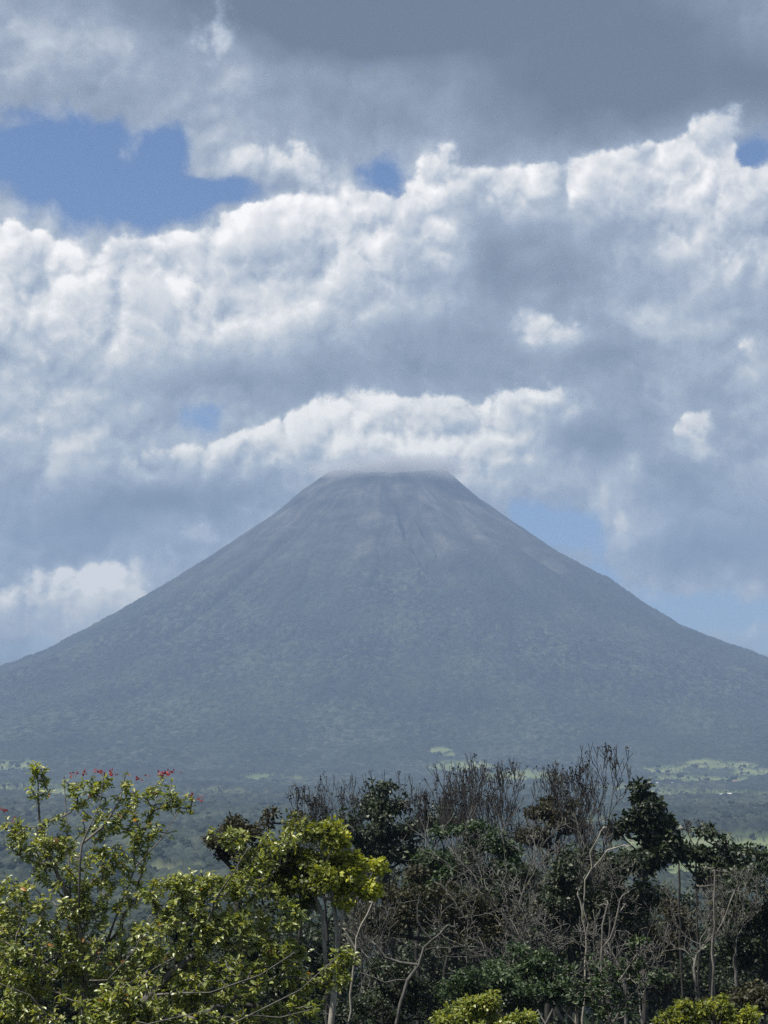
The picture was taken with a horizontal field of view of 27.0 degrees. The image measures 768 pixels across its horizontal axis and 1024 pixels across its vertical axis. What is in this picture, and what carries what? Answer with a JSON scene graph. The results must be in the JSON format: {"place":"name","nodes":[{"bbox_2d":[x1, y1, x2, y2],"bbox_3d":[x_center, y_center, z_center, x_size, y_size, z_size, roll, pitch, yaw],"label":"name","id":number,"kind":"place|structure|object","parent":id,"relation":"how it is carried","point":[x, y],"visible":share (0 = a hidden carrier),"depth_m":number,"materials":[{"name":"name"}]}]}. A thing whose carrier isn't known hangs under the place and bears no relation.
{"place":"outdoors","nodes":[
{"label":"outdoors","id":0,"kind":"place"},
{"bbox_2d":[0,469,767,780],"bbox_3d":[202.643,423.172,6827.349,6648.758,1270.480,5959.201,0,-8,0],"label":"volcano","id":1,"kind":"structure","parent":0,"point":[342,624],"depth_m":5345.91},
{"bbox_2d":[0,772,767,1023],"bbox_3d":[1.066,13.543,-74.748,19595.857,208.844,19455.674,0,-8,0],"label":"ground","id":2,"kind":"structure","parent":0,"point":[242,793],"depth_m":2317.86,"materials":[{"name":"green plant"}]},
{"bbox_2d":[0,901,137,1023],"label":"dense tree","id":3,"kind":"object","parent":2,"relation":"on","point":[47,959],"visible":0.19,"depth_m":40.15,"materials":[{"name":"green plant"}]},
{"bbox_2d":[0,928,175,1023],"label":"dense tree","id":4,"kind":"object","parent":2,"relation":"on","point":[58,984],"visible":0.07,"depth_m":84.31,"materials":[{"name":"green plant"}]},
{"bbox_2d":[0,760,203,1023],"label":"broadleaf tree","id":5,"kind":"object","parent":2,"relation":"on","point":[77,965],"visible":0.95,"depth_m":25.34,"materials":[{"name":"green plant"}]},
{"bbox_2d":[95,876,225,1022],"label":"dense tree","id":6,"kind":"object","parent":2,"relation":"on","point":[176,935],"visible":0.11,"depth_m":42.45,"materials":[{"name":"green plant"}]},
{"bbox_2d":[83,825,361,1023],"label":"broadleaf tree","id":7,"kind":"object","parent":2,"relation":"on","point":[147,1008],"visible":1,"depth_m":23.25,"materials":[{"name":"green plant"}]},
{"bbox_2d":[156,907,342,1023],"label":"dense tree","id":8,"kind":"object","parent":2,"relation":"on","point":[265,997],"visible":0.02,"depth_m":86.37,"materials":[{"name":"green plant"}]},
{"bbox_2d":[199,805,306,1021],"bbox_3d":[-4.173,13.822,50.556,3.506,8.998,2.037,0,-8,0],"label":"dense tree","id":9,"kind":"object","parent":2,"relation":"on","point":[223,855],"visible":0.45,"depth_m":50.89,"materials":[{"name":"green plant"}]},
{"bbox_2d":[186,886,342,1023],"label":"dense tree","id":10,"kind":"object","parent":2,"relation":"on","point":[278,994],"visible":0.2,"depth_m":44.55,"materials":[{"name":"green plant"}]},
{"bbox_2d":[285,781,334,1023],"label":"bare tree","id":11,"kind":"object","parent":2,"relation":"on","point":[318,806],"visible":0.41,"depth_m":75.78,"materials":[{"name":"brown plant"}]},
{"bbox_2d":[241,808,391,1023],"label":"rounded tree","id":12,"kind":"object","parent":2,"relation":"on","point":[312,872],"visible":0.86,"depth_m":38.90,"materials":[{"name":"green plant"}]},
{"bbox_2d":[242,906,426,1023],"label":"dense tree","id":13,"kind":"object","parent":2,"relation":"on","point":[315,935],"visible":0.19,"depth_m":94.22,"materials":[{"name":"green plant"}]},
{"bbox_2d":[302,783,366,1023],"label":"bare tree","id":14,"kind":"object","parent":2,"relation":"on","point":[327,939],"visible":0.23,"depth_m":79.91,"materials":[{"name":"brown plant"}]},
{"bbox_2d":[317,773,385,1023],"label":"bare tree","id":15,"kind":"object","parent":2,"relation":"on","point":[341,794],"visible":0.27,"depth_m":84.31,"materials":[{"name":"brown plant"}]},
{"bbox_2d":[339,901,372,1023],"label":"crooked tree","id":16,"kind":"object","parent":2,"relation":"on","point":[353,967],"visible":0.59,"depth_m":42.77,"materials":[{"name":"grey plant"}]},
{"bbox_2d":[318,896,403,1023],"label":"leafless tree","id":17,"kind":"object","parent":2,"relation":"on","point":[377,927],"visible":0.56,"depth_m":58.01,"materials":[{"name":"brown plant"}]},
{"bbox_2d":[320,872,412,987],"bbox_3d":[-1.034,16.418,57.000,3.380,8.025,2.853,4,-9,-26],"label":"leafless tree","id":18,"kind":"object","parent":2,"relation":"on","point":[358,926],"visible":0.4,"depth_m":56.81,"materials":[{"name":"brown plant"}]},
{"bbox_2d":[0,799,767,1023],"bbox_3d":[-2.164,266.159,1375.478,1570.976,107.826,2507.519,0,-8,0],"label":"woodland","id":19,"kind":"object","parent":2,"relation":"on","point":[13,862],"visible":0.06,"depth_m":1482.85,"materials":[{"name":"green plant"}]},
{"bbox_2d":[355,769,420,1010],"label":"bare tree","id":20,"kind":"object","parent":2,"relation":"on","point":[392,942],"visible":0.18,"depth_m":86.04,"materials":[{"name":"brown plant"}]},
{"bbox_2d":[336,949,455,1023],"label":"dense tree","id":21,"kind":"object","parent":2,"relation":"on","point":[378,997],"visible":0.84,"depth_m":48.08,"materials":[{"name":"green plant"}]},
{"bbox_2d":[333,776,460,1020],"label":"dense tree","id":22,"kind":"object","parent":2,"relation":"on","point":[378,834],"visible":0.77,"depth_m":82.02,"materials":[{"name":"green plant"}]},
{"bbox_2d":[48,997,767,1023],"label":"undergrowth","id":23,"kind":"object","parent":2,"relation":"on","point":[358,1017],"visible":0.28,"depth_m":46.76,"materials":[{"name":"green plant"}]},
{"bbox_2d":[360,895,457,1023],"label":"crooked tree","id":24,"kind":"object","parent":2,"relation":"on","point":[412,973],"visible":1,"depth_m":46.61,"materials":[{"name":"silver plant"}]},
{"bbox_2d":[340,900,508,1023],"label":"dense tree","id":25,"kind":"object","parent":2,"relation":"on","point":[426,1006],"visible":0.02,"depth_m":102.46,"materials":[{"name":"green plant"}]},
{"bbox_2d":[404,777,460,1023],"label":"bare tree","id":26,"kind":"object","parent":2,"relation":"on","point":[426,807],"visible":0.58,"depth_m":78.32,"materials":[{"name":"brown plant"}]},
{"bbox_2d":[323,840,544,1023],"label":"dense tree","id":27,"kind":"object","parent":2,"relation":"on","point":[397,876],"visible":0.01,"depth_m":96.73,"materials":[{"name":"green plant"}]},
{"bbox_2d":[352,861,532,1013],"bbox_3d":[2.121,16.875,58.278,6.716,8.173,3.201,0,-8,0],"label":"dense tree","id":28,"kind":"object","parent":2,"relation":"on","point":[417,874],"visible":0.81,"depth_m":58.15,"materials":[{"name":"green plant"}]},
{"bbox_2d":[405,761,497,1000],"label":"bare tree","id":29,"kind":"object","parent":2,"relation":"on","point":[445,795],"visible":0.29,"depth_m":72.87,"materials":[{"name":"brown plant"}]},
{"bbox_2d":[424,755,495,962],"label":"bare tree","id":30,"kind":"object","parent":2,"relation":"on","point":[463,796],"visible":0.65,"depth_m":69.74,"materials":[{"name":"grey plant"}]},
{"bbox_2d":[401,819,524,973],"bbox_3d":[3.120,17.502,64.238,5.234,10.196,3.409,0,-8,0],"label":"dense tree","id":31,"kind":"object","parent":2,"relation":"on","point":[441,869],"visible":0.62,"depth_m":64.44,"materials":[{"name":"green plant"}]},
{"bbox_2d":[426,753,516,974],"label":"bare tree","id":32,"kind":"object","parent":2,"relation":"on","point":[488,798],"visible":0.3,"depth_m":74.39,"materials":[{"name":"brown plant"}]},
{"bbox_2d":[353,903,595,1021],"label":"dense tree","id":33,"kind":"object","parent":2,"relation":"on","point":[434,965],"visible":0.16,"depth_m":88.84,"materials":[{"name":"green plant"}]},
{"bbox_2d":[384,797,570,1023],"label":"leafless tree","id":34,"kind":"object","parent":2,"relation":"on","point":[558,1014],"visible":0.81,"depth_m":53.91,"materials":[{"name":"grey plant"}]},
{"bbox_2d":[428,988,539,1023],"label":"shrub","id":35,"kind":"object","parent":2,"relation":"on","point":[471,1009],"visible":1,"depth_m":28.90,"materials":[{"name":"green plant"}]},
{"bbox_2d":[433,963,551,1019],"bbox_3d":[3.162,15.017,46.301,3.602,4.113,1.994,0,-8,0],"label":"shrub","id":36,"kind":"object","parent":2,"relation":"on","point":[502,980],"visible":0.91,"depth_m":46.27,"materials":[{"name":"green plant"}]},
{"bbox_2d":[412,869,572,1011],"bbox_3d":[3.650,15.342,52.242,4.852,7.178,4.523,-2,-8,15],"label":"leafless tree","id":37,"kind":"object","parent":2,"relation":"on","point":[515,909],"visible":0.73,"depth_m":51.70,"materials":[{"name":"grey plant"}]},
{"bbox_2d":[447,758,544,963],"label":"bare tree","id":38,"kind":"object","parent":2,"relation":"on","point":[500,798],"visible":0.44,"depth_m":74.79,"materials":[{"name":"grey plant"}]},
{"bbox_2d":[446,814,589,953],"bbox_3d":[5.134,16.630,61.471,5.596,9.939,6.087,0,-8,0],"label":"leafless tree","id":39,"kind":"object","parent":2,"relation":"on","point":[477,857],"visible":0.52,"depth_m":60.87,"materials":[{"name":"brown plant"}]},
{"bbox_2d":[472,934,576,1020],"bbox_3d":[4.129,15.268,48.354,3.452,4.920,2.434,0,-8,0],"label":"dense tree","id":40,"kind":"object","parent":2,"relation":"on","point":[531,968],"visible":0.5,"depth_m":48.39,"materials":[{"name":"green plant"}]},
{"bbox_2d":[462,903,627,1023],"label":"leafless tree","id":41,"kind":"object","parent":2,"relation":"on","point":[557,941],"visible":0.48,"depth_m":51.01,"materials":[{"name":"brown plant"}]},
{"bbox_2d":[472,902,617,1023],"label":"dense tree","id":42,"kind":"object","parent":2,"relation":"on","point":[541,1009],"visible":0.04,"depth_m":98.42,"materials":[{"name":"green plant"}]},
{"bbox_2d":[488,844,609,1023],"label":"dense tree","id":43,"kind":"object","parent":2,"relation":"on","point":[563,883],"visible":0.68,"depth_m":57.42,"materials":[{"name":"green plant"}]},
{"bbox_2d":[507,794,593,1023],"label":"dense tree","id":44,"kind":"object","parent":2,"relation":"on","point":[544,807],"visible":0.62,"depth_m":78.12,"materials":[{"name":"green plant"}]},
{"bbox_2d":[531,758,597,1019],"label":"bare tree","id":45,"kind":"object","parent":2,"relation":"on","point":[557,764],"visible":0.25,"depth_m":79.70,"materials":[{"name":"brown plant"}]},
{"bbox_2d":[527,765,608,1023],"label":"bare tree","id":46,"kind":"object","parent":2,"relation":"on","point":[562,778],"visible":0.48,"depth_m":77.50,"materials":[{"name":"brown plant"}]},
{"bbox_2d":[487,841,653,1023],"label":"dense tree","id":47,"kind":"object","parent":2,"relation":"on","point":[574,947],"visible":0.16,"depth_m":73.58,"materials":[{"name":"green plant"}]},
{"bbox_2d":[506,803,643,1023],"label":"leafless tree","id":48,"kind":"object","parent":2,"relation":"on","point":[596,877],"visible":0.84,"depth_m":57.06,"materials":[{"name":"grey plant"}]},
{"bbox_2d":[536,742,632,1022],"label":"bare tree","id":49,"kind":"object","parent":2,"relation":"on","point":[578,780],"visible":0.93,"depth_m":68.06,"materials":[{"name":"grey plant"}]},
{"bbox_2d":[576,825,632,1023],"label":"crooked tree","id":50,"kind":"object","parent":2,"relation":"on","point":[589,872],"visible":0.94,"depth_m":50.79,"materials":[{"name":"grey plant"}]},
{"bbox_2d":[547,934,673,1023],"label":"shrub","id":51,"kind":"object","parent":2,"relation":"on","point":[600,1011],"visible":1,"depth_m":38.73,"materials":[{"name":"green plant"}]},
{"bbox_2d":[595,891,629,1023],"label":"crooked tree","id":52,"kind":"object","parent":2,"relation":"on","point":[602,945],"visible":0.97,"depth_m":44.83,"materials":[{"name":"grey plant"}]},
{"bbox_2d":[573,846,666,1023],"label":"dense tree","id":53,"kind":"object","parent":2,"relation":"on","point":[648,888],"visible":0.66,"depth_m":58.33,"materials":[{"name":"green plant"}]},
{"bbox_2d":[560,901,683,1023],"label":"leafless tree","id":54,"kind":"object","parent":2,"relation":"on","point":[649,950],"visible":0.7,"depth_m":48.10,"materials":[{"name":"brown plant"}]},
{"bbox_2d":[528,879,731,949],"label":"dense tree","id":55,"kind":"object","parent":2,"relation":"on","point":[686,896],"visible":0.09,"depth_m":100.96,"materials":[{"name":"green plant"}]},
{"bbox_2d":[574,912,708,1023],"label":"dense tree","id":56,"kind":"object","parent":2,"relation":"on","point":[651,1004],"visible":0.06,"depth_m":103.71,"materials":[{"name":"green plant"}]},
{"bbox_2d":[597,775,691,1023],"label":"dense tree","id":57,"kind":"object","parent":2,"relation":"on","point":[660,842],"visible":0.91,"depth_m":68.33,"materials":[{"name":"green plant"}]},
{"bbox_2d":[591,870,701,1013],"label":"dense tree","id":58,"kind":"object","parent":2,"relation":"on","point":[665,990],"visible":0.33,"depth_m":75.39,"materials":[{"name":"green plant"}]},
{"bbox_2d":[672,824,691,1002],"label":"bare tree","id":59,"kind":"object","parent":2,"relation":"on","point":[679,938],"visible":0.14,"depth_m":72.10,"materials":[{"name":"grey plant"}]},
{"bbox_2d":[682,819,706,999],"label":"bare tree","id":60,"kind":"object","parent":2,"relation":"on","point":[696,896],"visible":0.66,"depth_m":74.15,"materials":[{"name":"grey plant"}]},
{"bbox_2d":[650,865,756,999],"bbox_3d":[12.393,17.736,62.177,4.142,7.988,4.954,0,-8,0],"label":"leafless tree","id":61,"kind":"object","parent":2,"relation":"on","point":[696,954],"visible":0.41,"depth_m":62.37,"materials":[{"name":"brown plant"}]},
{"bbox_2d":[650,992,762,1023],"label":"shrub","id":62,"kind":"object","parent":2,"relation":"on","point":[722,1007],"visible":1,"depth_m":32.71,"materials":[{"name":"green plant"}]},
{"bbox_2d":[661,907,767,1001],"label":"dense tree","id":63,"kind":"object","parent":2,"relation":"on","point":[718,973],"visible":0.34,"depth_m":80.88,"materials":[{"name":"green plant"}]},
{"bbox_2d":[671,820,762,1023],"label":"dense tree","id":64,"kind":"object","parent":2,"relation":"on","point":[699,854],"visible":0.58,"depth_m":70.18,"materials":[{"name":"green plant"}]},
{"bbox_2d":[668,931,767,1023],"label":"dense tree","id":65,"kind":"object","parent":2,"relation":"on","point":[703,994],"visible":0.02,"depth_m":104.76,"materials":[{"name":"green plant"}]},
{"bbox_2d":[696,867,742,1000],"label":"crooked tree","id":66,"kind":"object","parent":2,"relation":"on","point":[712,941],"visible":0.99,"depth_m":48.74,"materials":[{"name":"grey plant"}]},
{"bbox_2d":[686,977,767,1023],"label":"shrub","id":67,"kind":"object","parent":2,"relation":"on","point":[751,994],"visible":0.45,"depth_m":42.23,"materials":[{"name":"green plant"}]},
{"bbox_2d":[692,866,767,989],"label":"leafless tree","id":68,"kind":"object","parent":2,"relation":"on","point":[723,899],"visible":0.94,"depth_m":56.31,"materials":[{"name":"brown plant"}]},
{"bbox_2d":[701,843,767,1023],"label":"dense tree","id":69,"kind":"object","parent":2,"relation":"on","point":[751,947],"visible":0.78,"depth_m":57.90,"materials":[{"name":"green plant"}]},
{"bbox_2d":[0,0,767,665],"label":"sky","id":70,"kind":"structure","parent":0,"point":[252,252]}
]}

